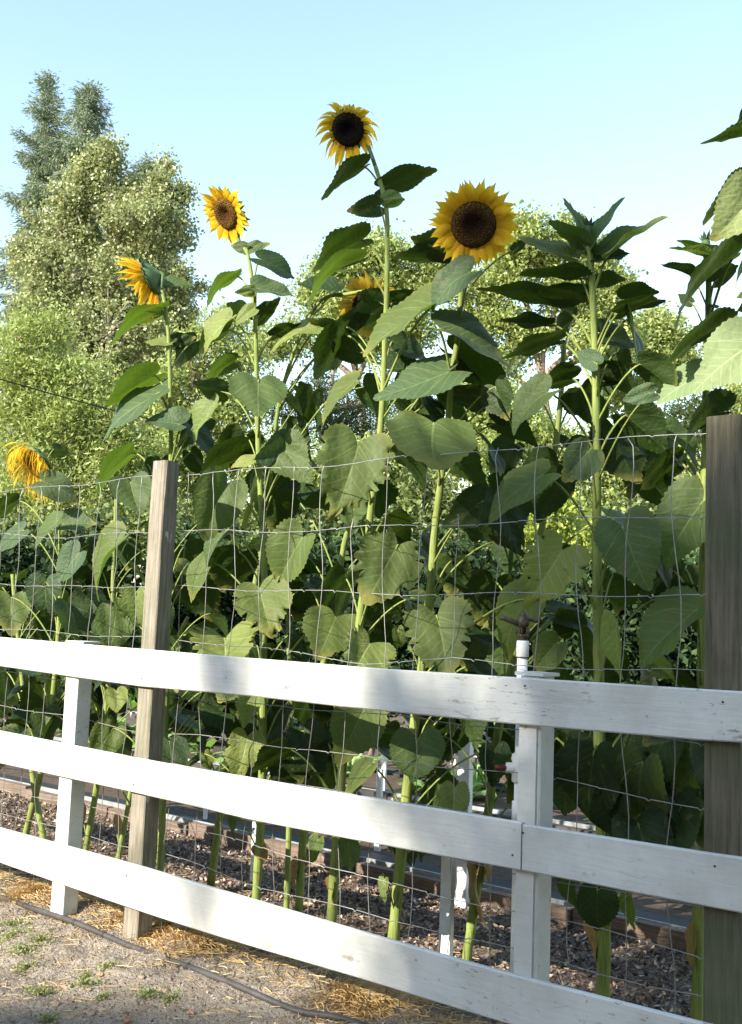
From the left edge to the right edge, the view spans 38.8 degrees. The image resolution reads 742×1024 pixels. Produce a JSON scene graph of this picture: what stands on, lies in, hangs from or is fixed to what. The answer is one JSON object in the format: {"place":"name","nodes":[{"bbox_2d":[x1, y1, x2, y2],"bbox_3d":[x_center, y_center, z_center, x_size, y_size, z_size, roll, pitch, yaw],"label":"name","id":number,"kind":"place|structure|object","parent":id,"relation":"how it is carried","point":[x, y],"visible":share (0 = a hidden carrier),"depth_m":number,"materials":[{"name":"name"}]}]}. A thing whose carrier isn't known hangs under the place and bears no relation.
{"place":"outdoors","nodes":[
{"label":"outdoors","id":0,"kind":"place"},
{"bbox_2d":[0,623,691,1023],"bbox_3d":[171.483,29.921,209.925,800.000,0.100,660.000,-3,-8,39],"label":"ground","id":1,"kind":"structure","parent":0,"point":[202,995],"depth_m":3.79,"materials":[{"name":"brown soil"}]},
{"bbox_2d":[0,492,57,727],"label":"shrub","id":2,"kind":"object","parent":1,"relation":"on","point":[10,560],"visible":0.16,"depth_m":10.28,"materials":[{"name":"green plant"}]},
{"bbox_2d":[0,68,85,520],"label":"conifer tree","id":3,"kind":"object","parent":1,"relation":"on","point":[44,117],"visible":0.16,"depth_m":45.52,"materials":[{"name":"green plant"}]},
{"bbox_2d":[50,1000,60,1005],"bbox_3d":[-1.016,1.591,3.405,0.044,0.022,0.034,-3,-8,39],"label":"clod","id":4,"kind":"object","parent":1,"relation":"on","point":[55,1003],"visible":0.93,"depth_m":3.40,"materials":[{"name":"beige soil"}]},
{"bbox_2d":[0,442,124,834],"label":"sunflower","id":5,"kind":"object","parent":1,"relation":"on","point":[34,461],"visible":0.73,"depth_m":5.52,"materials":[{"name":"green plant"}]},
{"bbox_2d":[13,79,117,507],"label":"conifer tree","id":6,"kind":"object","parent":1,"relation":"on","point":[86,114],"visible":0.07,"depth_m":43.62,"materials":[{"name":"green plant"}]},
{"bbox_2d":[61,983,71,989],"bbox_3d":[-1.029,1.614,3.576,0.051,0.028,0.041,-3,-8,39],"label":"clod","id":7,"kind":"object","parent":1,"relation":"on","point":[65,987],"visible":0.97,"depth_m":3.57,"materials":[{"name":"beige soil"}]},
{"bbox_2d":[0,289,179,536],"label":"willow tree","id":8,"kind":"object","parent":1,"relation":"on","point":[39,420],"visible":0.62,"depth_m":19.65,"materials":[{"name":"green plant"}]},
{"bbox_2d":[83,1008,96,1016],"bbox_3d":[-0.888,1.591,3.343,0.052,0.028,0.041,-3,-8,39],"label":"clod","id":9,"kind":"object","parent":1,"relation":"on","point":[89,1012],"visible":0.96,"depth_m":3.33,"materials":[{"name":"brown soil"}]},
{"bbox_2d":[12,506,173,726],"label":"shrub","id":10,"kind":"object","parent":1,"relation":"on","point":[45,571],"visible":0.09,"depth_m":9.31,"materials":[{"name":"green plant"}]},
{"bbox_2d":[0,915,189,1023],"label":"weeds","id":11,"kind":"object","parent":1,"relation":"on","point":[39,938],"visible":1,"depth_m":3.65,"materials":[{"name":"green plant"}]},
{"bbox_2d":[0,126,211,584],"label":"poplar tree","id":12,"kind":"object","parent":1,"relation":"on","point":[141,215],"visible":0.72,"depth_m":29.46,"materials":[{"name":"green plant"}]},
{"bbox_2d":[121,1016,131,1022],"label":"clod","id":13,"kind":"object","parent":1,"relation":"on","point":[125,1019],"visible":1,"depth_m":3.25,"materials":[{"name":"brown soil"}]},
{"bbox_2d":[0,491,253,591],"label":"tree","id":14,"kind":"object","parent":1,"relation":"on","point":[134,518],"visible":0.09,"depth_m":16.62,"materials":[{"name":"green plant"}]},
{"bbox_2d":[71,150,212,585],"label":"conifer tree","id":15,"kind":"object","parent":1,"relation":"on","point":[144,164],"visible":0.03,"depth_m":41.60,"materials":[{"name":"green plant"}]},
{"bbox_2d":[138,974,145,978],"bbox_3d":[-0.798,1.616,3.658,0.030,0.019,0.029,1,-6,9],"label":"clod","id":16,"kind":"object","parent":1,"relation":"on","point":[141,976],"visible":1,"depth_m":3.65,"materials":[{"name":"beige soil"}]},
{"bbox_2d":[94,616,217,859],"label":"sunflower","id":17,"kind":"object","parent":1,"relation":"on","point":[181,717],"visible":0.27,"depth_m":5.35,"materials":[{"name":"green plant"}]},
{"bbox_2d":[159,987,169,992],"bbox_3d":[-0.699,1.617,3.553,0.038,0.024,0.038,2,-6,3],"label":"clod","id":18,"kind":"object","parent":1,"relation":"on","point":[165,990],"visible":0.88,"depth_m":3.55,"materials":[{"name":"beige soil"}]},
{"bbox_2d":[0,894,367,1023],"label":"garden hose","id":19,"kind":"object","parent":1,"relation":"on","point":[220,978],"visible":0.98,"depth_m":3.66,"materials":[{"name":"rubber"}]},
{"bbox_2d":[124,513,258,742],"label":"shrub","id":20,"kind":"object","parent":1,"relation":"on","point":[183,613],"visible":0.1,"depth_m":9.94,"materials":[{"name":"green plant"}]},
{"bbox_2d":[0,889,385,1023],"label":"dirt crumbs","id":21,"kind":"object","parent":1,"relation":"on","point":[185,1009],"visible":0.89,"depth_m":3.60,"materials":[{"name":"brown soil"}]},
{"bbox_2d":[123,289,275,523],"bbox_3d":[-3.723,-0.441,23.988,4.381,8.978,3.120,2,-6,-1],"label":"willow tree","id":22,"kind":"object","parent":1,"relation":"on","point":[223,413],"visible":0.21,"depth_m":23.73,"materials":[{"name":"green plant"}]},
{"bbox_2d":[250,820,255,881],"bbox_3d":[-0.566,1.615,5.128,0.033,0.532,0.018,-3,-8,39],"label":"marker stake","id":23,"kind":"object","parent":1,"relation":"on","point":[252,855],"depth_m":5.12,"materials":[{"name":"white plastic"}]},
{"bbox_2d":[0,863,506,1023],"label":"straw","id":24,"kind":"object","parent":1,"relation":"on","point":[380,999],"visible":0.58,"depth_m":3.80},
{"bbox_2d":[186,185,355,900],"bbox_3d":[-0.454,0.125,4.436,0.627,3.255,1.055,4,-6,-21],"label":"sunflower","id":25,"kind":"object","parent":1,"relation":"on","point":[234,448],"visible":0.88,"depth_m":4.47,"materials":[{"name":"green plant"}]},
{"bbox_2d":[222,515,334,734],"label":"shrub","id":26,"kind":"object","parent":1,"relation":"on","point":[270,640],"visible":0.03,"depth_m":10.34,"materials":[{"name":"green plant"}]},
{"bbox_2d":[168,268,394,886],"bbox_3d":[-0.377,0.287,4.779,1.171,2.887,0.690,-3,-8,39],"label":"sunflower","id":27,"kind":"object","parent":1,"relation":"on","point":[299,545],"visible":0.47,"depth_m":4.76,"materials":[{"name":"green plant"}]},
{"bbox_2d":[284,609,292,908],"bbox_3d":[-0.416,0.947,4.751,0.212,1.691,0.054,-3,-8,39],"label":"bamboo stake","id":28,"kind":"object","parent":1,"relation":"on","point":[287,868],"visible":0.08,"depth_m":4.64,"materials":[{"name":"plant"}]},
{"bbox_2d":[221,481,378,580],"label":"tree","id":29,"kind":"object","parent":1,"relation":"on","point":[301,517],"visible":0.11,"depth_m":16.70,"materials":[{"name":"green plant"}]},
{"bbox_2d":[0,713,611,836],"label":"raised bed","id":30,"kind":"object","parent":1,"relation":"on","point":[395,776],"visible":0.09,"depth_m":7.26,"materials":[{"name":"brown wood"}]},
{"bbox_2d":[117,717,135,726],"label":"vegetable plant","id":31,"kind":"object","parent":30,"relation":"on","point":[122,723],"visible":0.13,"depth_m":10.44,"materials":[{"name":"green plant"}]},
{"bbox_2d":[128,726,135,740],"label":"vegetable plant","id":32,"kind":"object","parent":30,"relation":"on","point":[132,728],"visible":0.02,"depth_m":9.63,"materials":[{"name":"green plant"}]},
{"bbox_2d":[131,730,174,748],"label":"vegetable plant","id":33,"kind":"object","parent":30,"relation":"on","point":[134,733],"visible":0.06,"depth_m":9.22,"materials":[{"name":"green plant"}]},
{"bbox_2d":[168,720,222,745],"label":"vegetable plant","id":34,"kind":"object","parent":30,"relation":"on","point":[195,731],"visible":0.2,"depth_m":9.66,"materials":[{"name":"green plant"}]},
{"bbox_2d":[189,739,224,755],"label":"vegetable plant","id":35,"kind":"object","parent":30,"relation":"on","point":[211,742],"visible":0.38,"depth_m":8.92,"materials":[{"name":"green plant"}]},
{"bbox_2d":[214,747,225,762],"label":"vegetable plant","id":36,"kind":"object","parent":30,"relation":"on","point":[218,758],"visible":0.06,"depth_m":8.40,"materials":[{"name":"green plant"}]},
{"bbox_2d":[347,753,376,769],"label":"vegetable plant","id":37,"kind":"object","parent":30,"relation":"on","point":[353,761],"visible":0.14,"depth_m":8.47,"materials":[{"name":"green plant"}]},
{"bbox_2d":[381,754,386,790],"bbox_3d":[0.091,1.863,7.481,0.038,0.581,0.021,-3,-8,39],"label":"marker stake","id":38,"kind":"object","parent":30,"relation":"on","point":[384,764],"visible":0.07,"depth_m":7.47,"materials":[{"name":"white plastic"}]},
{"bbox_2d":[398,780,422,792],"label":"vegetable plant","id":39,"kind":"object","parent":30,"relation":"on","point":[419,783],"visible":0.38,"depth_m":7.43,"materials":[{"name":"green plant"}]},
{"bbox_2d":[449,762,487,790],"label":"vegetable plant","id":40,"kind":"object","parent":30,"relation":"on","point":[476,778],"visible":0.28,"depth_m":7.62,"materials":[{"name":"green plant"}]},
{"bbox_2d":[472,770,496,797],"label":"vegetable plant","id":41,"kind":"object","parent":30,"relation":"on","point":[482,792],"visible":0.17,"depth_m":7.24,"materials":[{"name":"green plant"}]},
{"bbox_2d":[117,702,504,776],"bbox_3d":[0.418,2.325,10.315,15.500,0.182,1.207,-3,-8,39],"label":"raised bed","id":42,"kind":"object","parent":1,"relation":"on","point":[131,717],"visible":0.07,"depth_m":10.64,"materials":[{"name":"brown wood"}]},
{"bbox_2d":[128,689,137,709],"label":"vegetable plant","id":43,"kind":"object","parent":42,"relation":"on","point":[132,703],"visible":0.19,"depth_m":12.87,"materials":[{"name":"green plant"}]},
{"bbox_2d":[478,739,512,756],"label":"vegetable plant","id":44,"kind":"object","parent":42,"relation":"on","point":[482,741],"visible":0.02,"depth_m":9.61,"materials":[{"name":"green plant"}]},
{"bbox_2d":[252,480,412,912],"bbox_3d":[-0.141,0.772,4.631,0.764,1.901,0.538,0,-6,16],"label":"sunflower","id":45,"kind":"object","parent":1,"relation":"on","point":[303,601],"visible":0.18,"depth_m":4.56,"materials":[{"name":"green plant"}]},
{"bbox_2d":[228,412,452,525],"bbox_3d":[-0.577,0.738,20.927,4.521,6.234,3.024,0,-6,16],"label":"oak tree","id":46,"kind":"object","parent":1,"relation":"on","point":[394,472],"visible":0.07,"depth_m":20.54,"materials":[{"name":"green plant"}]},
{"bbox_2d":[0,379,319,449],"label":"cable","id":47,"kind":"object","parent":46,"relation":"attached to","point":[89,403],"visible":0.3,"depth_m":15.93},
{"bbox_2d":[0,765,691,950],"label":"raised bed","id":48,"kind":"object","parent":1,"relation":"on","point":[651,923],"visible":0.33,"depth_m":5.37,"materials":[{"name":"brown wood"}]},
{"bbox_2d":[0,569,67,839],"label":"sunflower","id":49,"kind":"object","parent":48,"relation":"in","point":[15,679],"visible":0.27,"depth_m":6.09,"materials":[{"name":"green plant"}]},
{"bbox_2d":[43,499,177,850],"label":"sunflower","id":50,"kind":"object","parent":48,"relation":"in","point":[115,702],"visible":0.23,"depth_m":5.49,"materials":[{"name":"green plant"}]},
{"bbox_2d":[29,256,238,871],"bbox_3d":[-1.073,0.266,5.077,1.405,3.065,0.614,-3,-8,39],"label":"sunflower","id":51,"kind":"object","parent":48,"relation":"in","point":[136,393],"visible":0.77,"depth_m":5.01,"materials":[{"name":"green plant"}]},
{"bbox_2d":[203,809,207,818],"bbox_3d":[-1.002,1.831,6.361,0.027,0.328,0.015,-3,-8,39],"label":"marker stake","id":52,"kind":"object","parent":48,"relation":"on","point":[205,812],"visible":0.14,"depth_m":6.36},
{"bbox_2d":[374,768,383,850],"bbox_3d":[0.040,1.685,5.729,0.037,0.563,0.020,-3,-8,39],"label":"marker stake","id":53,"kind":"object","parent":48,"relation":"on","point":[379,783],"visible":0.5,"depth_m":5.74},
{"bbox_2d":[0,790,691,1023],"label":"bark mulch","id":54,"kind":"object","parent":1,"relation":"on","point":[457,908],"visible":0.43,"depth_m":4.66,"materials":[{"name":"brown wood"}]},
{"bbox_2d":[249,215,450,425],"bbox_3d":[-0.724,-1.894,29.327,6.447,13.212,3.414,4,-6,-13],"label":"tree","id":55,"kind":"object","parent":1,"relation":"on","point":[416,276],"visible":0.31,"depth_m":29.62,"materials":[{"name":"green plant"}]},
{"bbox_2d":[252,102,480,922],"bbox_3d":[0.036,0.019,4.096,0.661,3.432,1.014,6,-7,-33],"label":"sunflower","id":56,"kind":"object","parent":1,"relation":"on","point":[415,385],"visible":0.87,"depth_m":4.12,"materials":[{"name":"green plant"}]},
{"bbox_2d":[274,516,461,755],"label":"shrub","id":57,"kind":"object","parent":1,"relation":"on","point":[404,653],"visible":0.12,"depth_m":9.33,"materials":[{"name":"green plant"}]},
{"bbox_2d":[0,637,741,1023],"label":"rail fence","id":58,"kind":"object","parent":1,"relation":"on","point":[532,847],"visible":0.98,"depth_m":3.29,"materials":[{"name":"white paint"}]},
{"bbox_2d":[0,414,741,1023],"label":"wire fence","id":59,"kind":"object","parent":1,"relation":"on","point":[722,834],"visible":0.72,"depth_m":2.94,"materials":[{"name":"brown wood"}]},
{"bbox_2d":[250,353,527,453],"bbox_3d":[0.226,0.177,26.037,7.154,8.488,3.177,3,-6,-5],"label":"redwood tree","id":60,"kind":"object","parent":1,"relation":"on","point":[343,409],"visible":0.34,"depth_m":25.78,"materials":[{"name":"green plant"}]},
{"bbox_2d":[358,464,523,567],"bbox_3d":[1.071,1.231,16.795,2.998,4.490,1.972,1,-6,10],"label":"tree","id":61,"kind":"object","parent":1,"relation":"on","point":[414,490],"visible":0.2,"depth_m":16.52,"materials":[{"name":"green plant"}]},
{"bbox_2d":[345,178,546,940],"bbox_3d":[0.264,0.277,3.838,0.707,2.883,0.879,5,-7,-23],"label":"sunflower","id":62,"kind":"object","parent":1,"relation":"on","point":[473,224],"visible":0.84,"depth_m":3.77,"materials":[{"name":"green plant"}]},
{"bbox_2d":[439,856,455,955],"bbox_3d":[0.280,1.525,3.897,0.049,0.514,0.027,-3,-8,39],"label":"marker stake","id":63,"kind":"object","parent":1,"relation":"on","point":[445,916],"visible":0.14,"depth_m":3.89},
{"bbox_2d":[390,520,533,728],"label":"shrub","id":64,"kind":"object","parent":1,"relation":"on","point":[476,559],"visible":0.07,"depth_m":9.87,"materials":[{"name":"green plant"}]},
{"bbox_2d":[454,741,473,907],"bbox_3d":[0.427,1.419,4.835,0.065,0.934,0.035,-3,-8,39],"label":"marker stake","id":65,"kind":"object","parent":1,"relation":"on","point":[461,879],"depth_m":4.81,"materials":[{"name":"white plastic"}]},
{"bbox_2d":[494,611,541,972],"bbox_3d":[0.437,0.982,3.196,0.135,1.358,0.049,2,-6,5],"label":"sprinkler","id":66,"kind":"object","parent":1,"relation":"on","point":[522,642],"visible":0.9,"depth_m":3.21,"materials":[{"name":"white plastic"}]},
{"bbox_2d":[417,306,625,960],"bbox_3d":[0.625,0.489,4.033,0.872,2.531,0.580,2,-6,2],"label":"sunflower","id":67,"kind":"object","parent":1,"relation":"on","point":[562,617],"visible":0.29,"depth_m":3.97,"materials":[{"name":"green plant"}]},
{"bbox_2d":[435,371,626,520],"bbox_3d":[3.170,0.416,19.798,5.145,6.923,2.578,2,-6,2],"label":"oak tree","id":68,"kind":"object","parent":1,"relation":"on","point":[542,435],"visible":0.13,"depth_m":19.63,"materials":[{"name":"green plant"}]},
{"bbox_2d":[482,527,591,741],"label":"shrub","id":69,"kind":"object","parent":1,"relation":"on","point":[545,611],"visible":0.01,"depth_m":10.48,"materials":[{"name":"green plant"}]},
{"bbox_2d":[482,461,591,576],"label":"tree","id":70,"kind":"object","parent":1,"relation":"on","point":[484,469],"visible":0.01,"depth_m":16.96,"materials":[{"name":"green plant"}]},
{"bbox_2d":[427,198,658,419],"bbox_3d":[4.417,-1.798,27.652,6.433,13.058,2.952,2,-6,5],"label":"oak tree","id":71,"kind":"object","parent":1,"relation":"on","point":[509,268],"visible":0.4,"depth_m":27.64,"materials":[{"name":"green plant"}]},
{"bbox_2d":[485,490,634,570],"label":"bush","id":72,"kind":"object","parent":1,"relation":"on","point":[561,526],"visible":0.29,"depth_m":12.83,"materials":[{"name":"green plant"}]},
{"bbox_2d":[475,197,702,997],"bbox_3d":[0.735,0.301,3.505,0.781,2.799,0.660,-3,-8,39],"label":"sunflower","id":73,"kind":"object","parent":1,"relation":"on","point":[600,765],"visible":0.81,"depth_m":3.47,"materials":[{"name":"green plant"}]},
{"bbox_2d":[528,541,696,686],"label":"shrub","id":74,"kind":"object","parent":1,"relation":"on","point":[632,630],"visible":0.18,"depth_m":9.26,"materials":[{"name":"green plant"}]},
{"bbox_2d":[566,298,703,424],"bbox_3d":[8.129,-0.847,31.795,4.524,12.320,2.498,1,-6,8],"label":"oak tree","id":75,"kind":"object","parent":1,"relation":"on","point":[669,337],"visible":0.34,"depth_m":31.68,"materials":[{"name":"green plant"}]},
{"bbox_2d":[574,467,699,590],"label":"tree","id":76,"kind":"object","parent":1,"relation":"on","point":[636,499],"visible":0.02,"depth_m":16.88,"materials":[{"name":"green plant"}]},
{"bbox_2d":[623,547,698,687],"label":"shrub","id":77,"kind":"object","parent":1,"relation":"on","point":[687,559],"visible":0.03,"depth_m":9.79,"materials":[{"name":"green plant"}]},
{"bbox_2d":[661,558,698,685],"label":"shrub","id":78,"kind":"object","parent":1,"relation":"on","point":[694,677],"visible":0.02,"depth_m":9.44,"materials":[{"name":"green plant"}]},
{"bbox_2d":[622,230,741,1020],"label":"sunflower","id":79,"kind":"object","parent":1,"relation":"on","point":[659,631],"visible":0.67,"depth_m":3.31,"materials":[{"name":"green plant"}]},
{"bbox_2d":[659,382,741,479],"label":"oak tree","id":80,"kind":"object","parent":1,"relation":"on","point":[691,408],"visible":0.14,"depth_m":29.85,"materials":[{"name":"green plant"}]},
{"bbox_2d":[691,109,741,393],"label":"sunflower","id":81,"kind":"object","parent":1,"relation":"on","point":[721,363],"visible":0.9,"depth_m":3.04,"materials":[{"name":"green plant"}]},
{"bbox_2d":[0,798,691,1023],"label":"dry grass","id":82,"kind":"structure","parent":0,"point":[253,951],"depth_m":3.86,"materials":[{"name":"plant"}]},
{"bbox_2d":[0,0,741,615],"label":"sky","id":83,"kind":"structure","parent":0,"point":[589,103],"materials":[{"name":"blue"}]}
]}

